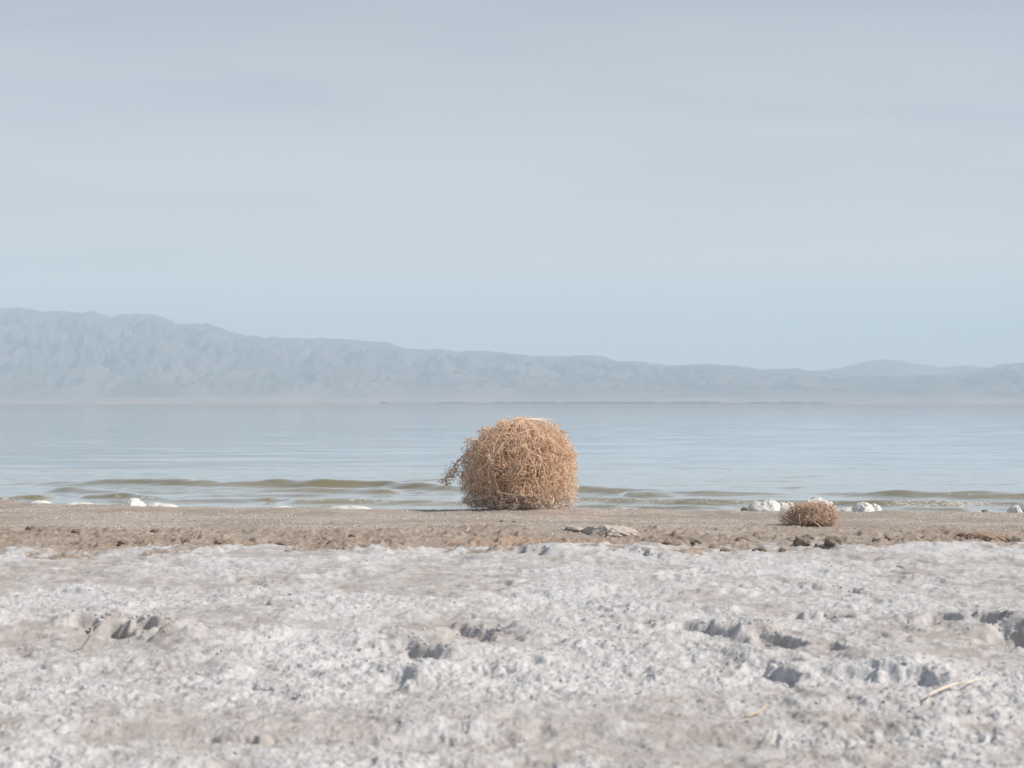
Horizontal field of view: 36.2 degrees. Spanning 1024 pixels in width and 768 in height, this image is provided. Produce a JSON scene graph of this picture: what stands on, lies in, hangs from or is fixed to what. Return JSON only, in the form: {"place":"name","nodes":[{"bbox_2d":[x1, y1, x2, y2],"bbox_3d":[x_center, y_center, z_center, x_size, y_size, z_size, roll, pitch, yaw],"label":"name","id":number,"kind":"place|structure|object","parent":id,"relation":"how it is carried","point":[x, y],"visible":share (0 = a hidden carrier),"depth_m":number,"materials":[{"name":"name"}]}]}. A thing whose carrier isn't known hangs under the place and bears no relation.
{"place":"outdoors","nodes":[
{"label":"outdoors","id":0,"kind":"place"},
{"bbox_2d":[0,500,1023,767],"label":"ground","id":1,"kind":"structure","parent":0,"point":[940,560],"depth_m":6.30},
{"bbox_2d":[25,526,36,529],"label":"mud clod","id":2,"kind":"object","parent":1,"relation":"on","point":[30,527],"visible":0.57,"depth_m":11.98,"materials":[{"name":"soil"}]},
{"bbox_2d":[31,500,51,503],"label":"foam lump","id":3,"kind":"object","parent":1,"relation":"on","point":[40,501],"visible":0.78,"depth_m":15.18,"materials":[{"name":"white"}]},
{"bbox_2d":[66,502,92,504],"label":"foam lump","id":4,"kind":"object","parent":1,"relation":"on","point":[73,503],"visible":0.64,"depth_m":15.19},
{"bbox_2d":[81,626,92,648],"bbox_3d":[-1.641,0.982,6.046,0.022,0.107,0.175,0,-1,-26],"label":"dry stalk","id":5,"kind":"object","parent":1,"relation":"on","point":[87,638],"visible":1,"depth_m":6.00,"materials":[{"name":"plant"}]},
{"bbox_2d":[117,540,128,545],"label":"mud clod","id":6,"kind":"object","parent":1,"relation":"on","point":[123,542],"visible":0.86,"depth_m":10.57,"materials":[{"name":"brown soil"}]},
{"bbox_2d":[126,498,145,505],"bbox_3d":[-3.652,1.161,15.179,0.210,0.113,0.372,0,-1,0],"label":"foam lump","id":7,"kind":"object","parent":1,"relation":"on","point":[134,502],"visible":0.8,"depth_m":15.09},
{"bbox_2d":[147,502,177,506],"bbox_3d":[-3.387,1.180,15.111,0.328,0.073,0.299,0,-1,0],"label":"foam lump","id":8,"kind":"object","parent":1,"relation":"on","point":[161,504],"visible":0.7,"depth_m":15.06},
{"bbox_2d":[181,538,190,543],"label":"mud clod","id":9,"kind":"object","parent":1,"relation":"on","point":[186,540],"visible":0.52,"depth_m":10.51,"materials":[{"name":"brown soil"}]},
{"bbox_2d":[214,539,234,544],"bbox_3d":[-1.952,1.081,10.606,0.143,0.058,0.111,0,-1,-11],"label":"mud clod","id":10,"kind":"object","parent":1,"relation":"on","point":[220,542],"visible":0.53,"depth_m":10.58,"materials":[{"name":"brown soil"}]},
{"bbox_2d":[274,542,296,545],"bbox_3d":[-1.537,1.090,10.557,0.167,0.054,0.156,0,-1,19],"label":"mud clod","id":11,"kind":"object","parent":1,"relation":"on","point":[286,543],"visible":0.37,"depth_m":10.52,"materials":[{"name":"brown soil"}]},
{"bbox_2d":[326,539,341,545],"bbox_3d":[-1.190,1.077,10.476,0.106,0.075,0.096,0,-1,0],"label":"mud clod","id":12,"kind":"object","parent":1,"relation":"on","point":[334,540],"visible":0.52,"depth_m":10.46,"materials":[{"name":"brown soil"}]},
{"bbox_2d":[330,505,371,508],"bbox_3d":[-1.550,1.181,14.812,0.467,0.065,0.259,0,-1,0],"label":"foam lump","id":13,"kind":"object","parent":1,"relation":"on","point":[352,507],"visible":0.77,"depth_m":14.77,"materials":[{"name":"white"}]},
{"bbox_2d":[436,414,581,510],"bbox_3d":[0.060,0.716,14.519,1.188,0.895,1.154,1,-1,-41],"label":"tumbleweed","id":14,"kind":"object","parent":1,"relation":"on","point":[518,452],"visible":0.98,"depth_m":14.25,"materials":[{"name":"brown plant"}]},
{"bbox_2d":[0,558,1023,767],"bbox_3d":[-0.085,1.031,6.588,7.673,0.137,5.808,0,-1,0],"label":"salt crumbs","id":15,"kind":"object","parent":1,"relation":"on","point":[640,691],"visible":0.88,"depth_m":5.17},
{"bbox_2d":[0,503,1023,534],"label":"shell grit","id":16,"kind":"object","parent":1,"relation":"on","point":[869,520],"visible":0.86,"depth_m":13.09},
{"bbox_2d":[68,542,1023,696],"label":"salt chunks","id":17,"kind":"object","parent":1,"relation":"on","point":[99,620],"visible":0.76,"depth_m":6.48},
{"bbox_2d":[565,526,583,531],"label":"mud slab","id":18,"kind":"structure","parent":1,"relation":"on","point":[573,528],"depth_m":11.75,"materials":[{"name":"beige soil"}]},
{"bbox_2d":[582,525,637,536],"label":"mud slab","id":19,"kind":"structure","parent":1,"relation":"on","point":[614,531],"depth_m":11.41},
{"bbox_2d":[662,540,681,545],"bbox_3d":[1.058,1.067,10.366,0.130,0.066,0.109,0,-1,-11],"label":"mud clod","id":20,"kind":"object","parent":1,"relation":"on","point":[675,543],"visible":0.57,"depth_m":10.34,"materials":[{"name":"brown soil"}]},
{"bbox_2d":[690,539,701,544],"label":"mud clod","id":21,"kind":"object","parent":1,"relation":"on","point":[692,542],"visible":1,"depth_m":10.45,"materials":[{"name":"brown soil"}]},
{"bbox_2d":[720,548,729,551],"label":"mud clod","id":22,"kind":"object","parent":1,"relation":"on","point":[725,549],"visible":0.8,"depth_m":10.05,"materials":[{"name":"brown soil"}]},
{"bbox_2d":[745,703,766,714],"bbox_3d":[0.756,1.004,4.814,0.016,0.020,0.145,-1,-1,37],"label":"driftwood stick","id":23,"kind":"object","parent":1,"relation":"on","point":[759,711],"visible":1,"depth_m":4.80,"materials":[{"name":"wood"}]},
{"bbox_2d":[752,547,766,551],"bbox_3d":[1.590,1.077,10.051,0.101,0.061,0.081,0,-1,0],"label":"mud clod","id":24,"kind":"object","parent":1,"relation":"on","point":[760,549],"visible":0.42,"depth_m":10.03,"materials":[{"name":"soil"}]},
{"bbox_2d":[747,499,780,510],"bbox_3d":[2.323,1.131,14.319,0.358,0.151,0.449,0,-1,0],"label":"foam lump","id":25,"kind":"object","parent":1,"relation":"on","point":[769,505],"visible":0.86,"depth_m":14.20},
{"bbox_2d":[779,502,794,510],"bbox_3d":[2.500,1.143,14.313,0.257,0.128,0.386,0,-1,0],"label":"foam lump","id":26,"kind":"object","parent":1,"relation":"on","point":[783,505],"visible":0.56,"depth_m":14.22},
{"bbox_2d":[793,536,810,545],"bbox_3d":[1.938,1.054,10.482,0.118,0.069,0.096,0,-1,0],"label":"mud clod","id":27,"kind":"object","parent":1,"relation":"on","point":[798,541],"visible":1,"depth_m":10.45,"materials":[{"name":"brown soil"}]},
{"bbox_2d":[801,534,813,539],"bbox_3d":[2.074,1.091,10.973,0.108,0.081,0.086,0,-1,6],"label":"mud clod","id":28,"kind":"object","parent":1,"relation":"on","point":[811,537],"visible":0.34,"depth_m":10.95,"materials":[{"name":"brown soil"}]},
{"bbox_2d":[777,499,842,526],"bbox_3d":[2.376,1.025,12.453,0.548,0.227,0.419,0,-1,0],"label":"tumbleweed","id":29,"kind":"object","parent":1,"relation":"on","point":[814,514],"visible":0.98,"depth_m":12.38,"materials":[{"name":"brown plant"}]},
{"bbox_2d":[813,543,823,548],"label":"mud clod","id":30,"kind":"object","parent":1,"relation":"on","point":[816,545],"visible":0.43,"depth_m":10.40,"materials":[{"name":"soil"}]},
{"bbox_2d":[804,497,838,510],"bbox_3d":[2.776,1.119,14.302,0.481,0.174,0.425,0,-1,0],"label":"foam lump","id":31,"kind":"object","parent":1,"relation":"on","point":[814,499],"visible":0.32,"depth_m":14.27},
{"bbox_2d":[824,536,842,546],"bbox_3d":[2.136,1.047,10.421,0.124,0.076,0.101,0,-1,-11],"label":"mud clod","id":32,"kind":"object","parent":1,"relation":"on","point":[830,541],"visible":1,"depth_m":10.39,"materials":[{"name":"brown soil"}]},
{"bbox_2d":[838,506,853,511],"bbox_3d":[3.095,1.156,14.204,0.323,0.099,0.378,0,-1,0],"label":"foam lump","id":33,"kind":"object","parent":1,"relation":"on","point":[850,509],"visible":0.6,"depth_m":14.15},
{"bbox_2d":[853,502,875,511],"bbox_3d":[3.184,1.131,14.141,0.276,0.133,0.389,0,-1,0],"label":"foam lump","id":34,"kind":"object","parent":1,"relation":"on","point":[863,507],"visible":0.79,"depth_m":14.05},
{"bbox_2d":[871,504,881,510],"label":"foam lump","id":35,"kind":"object","parent":1,"relation":"on","point":[877,507],"visible":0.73,"depth_m":14.07,"materials":[{"name":"white"}]},
{"bbox_2d":[925,668,980,702],"bbox_3d":[1.412,0.966,5.055,0.330,0.084,0.050,1,-1,-41],"label":"driftwood stick","id":36,"kind":"object","parent":1,"relation":"on","point":[940,689],"visible":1,"depth_m":5.05,"materials":[{"name":"brown wood"}]},
{"bbox_2d":[956,532,1008,541],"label":"mud slab","id":37,"kind":"structure","parent":1,"relation":"on","point":[985,536],"depth_m":11.01,"materials":[{"name":"brown soil"}]},
{"bbox_2d":[1007,505,1022,512],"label":"foam lump","id":38,"kind":"object","parent":1,"relation":"on","point":[1014,509],"visible":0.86,"depth_m":14.03,"materials":[{"name":"white"}]},
{"bbox_2d":[0,404,1023,512],"bbox_3d":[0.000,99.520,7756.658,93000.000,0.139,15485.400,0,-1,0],"label":"water","id":39,"kind":"structure","parent":0,"point":[900,457],"depth_m":34.31,"materials":[{"name":"blue liquid"}]},
{"bbox_2d":[0,307,1023,403],"bbox_3d":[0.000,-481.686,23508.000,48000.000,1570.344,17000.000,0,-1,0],"label":"mountains","id":40,"kind":"structure","parent":0,"point":[65,357],"depth_m":20581.76,"materials":[{"name":"stone"}]},
{"bbox_2d":[0,0,1023,370],"label":"sky","id":41,"kind":"structure","parent":0,"point":[812,185],"materials":[{"name":"blue"}]},
{"bbox_2d":[379,401,830,403],"bbox_3d":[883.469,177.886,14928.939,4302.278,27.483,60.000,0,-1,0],"label":"tree belt","id":42,"kind":"object","parent":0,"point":[648,402],"visible":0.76,"depth_m":14901.47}
]}

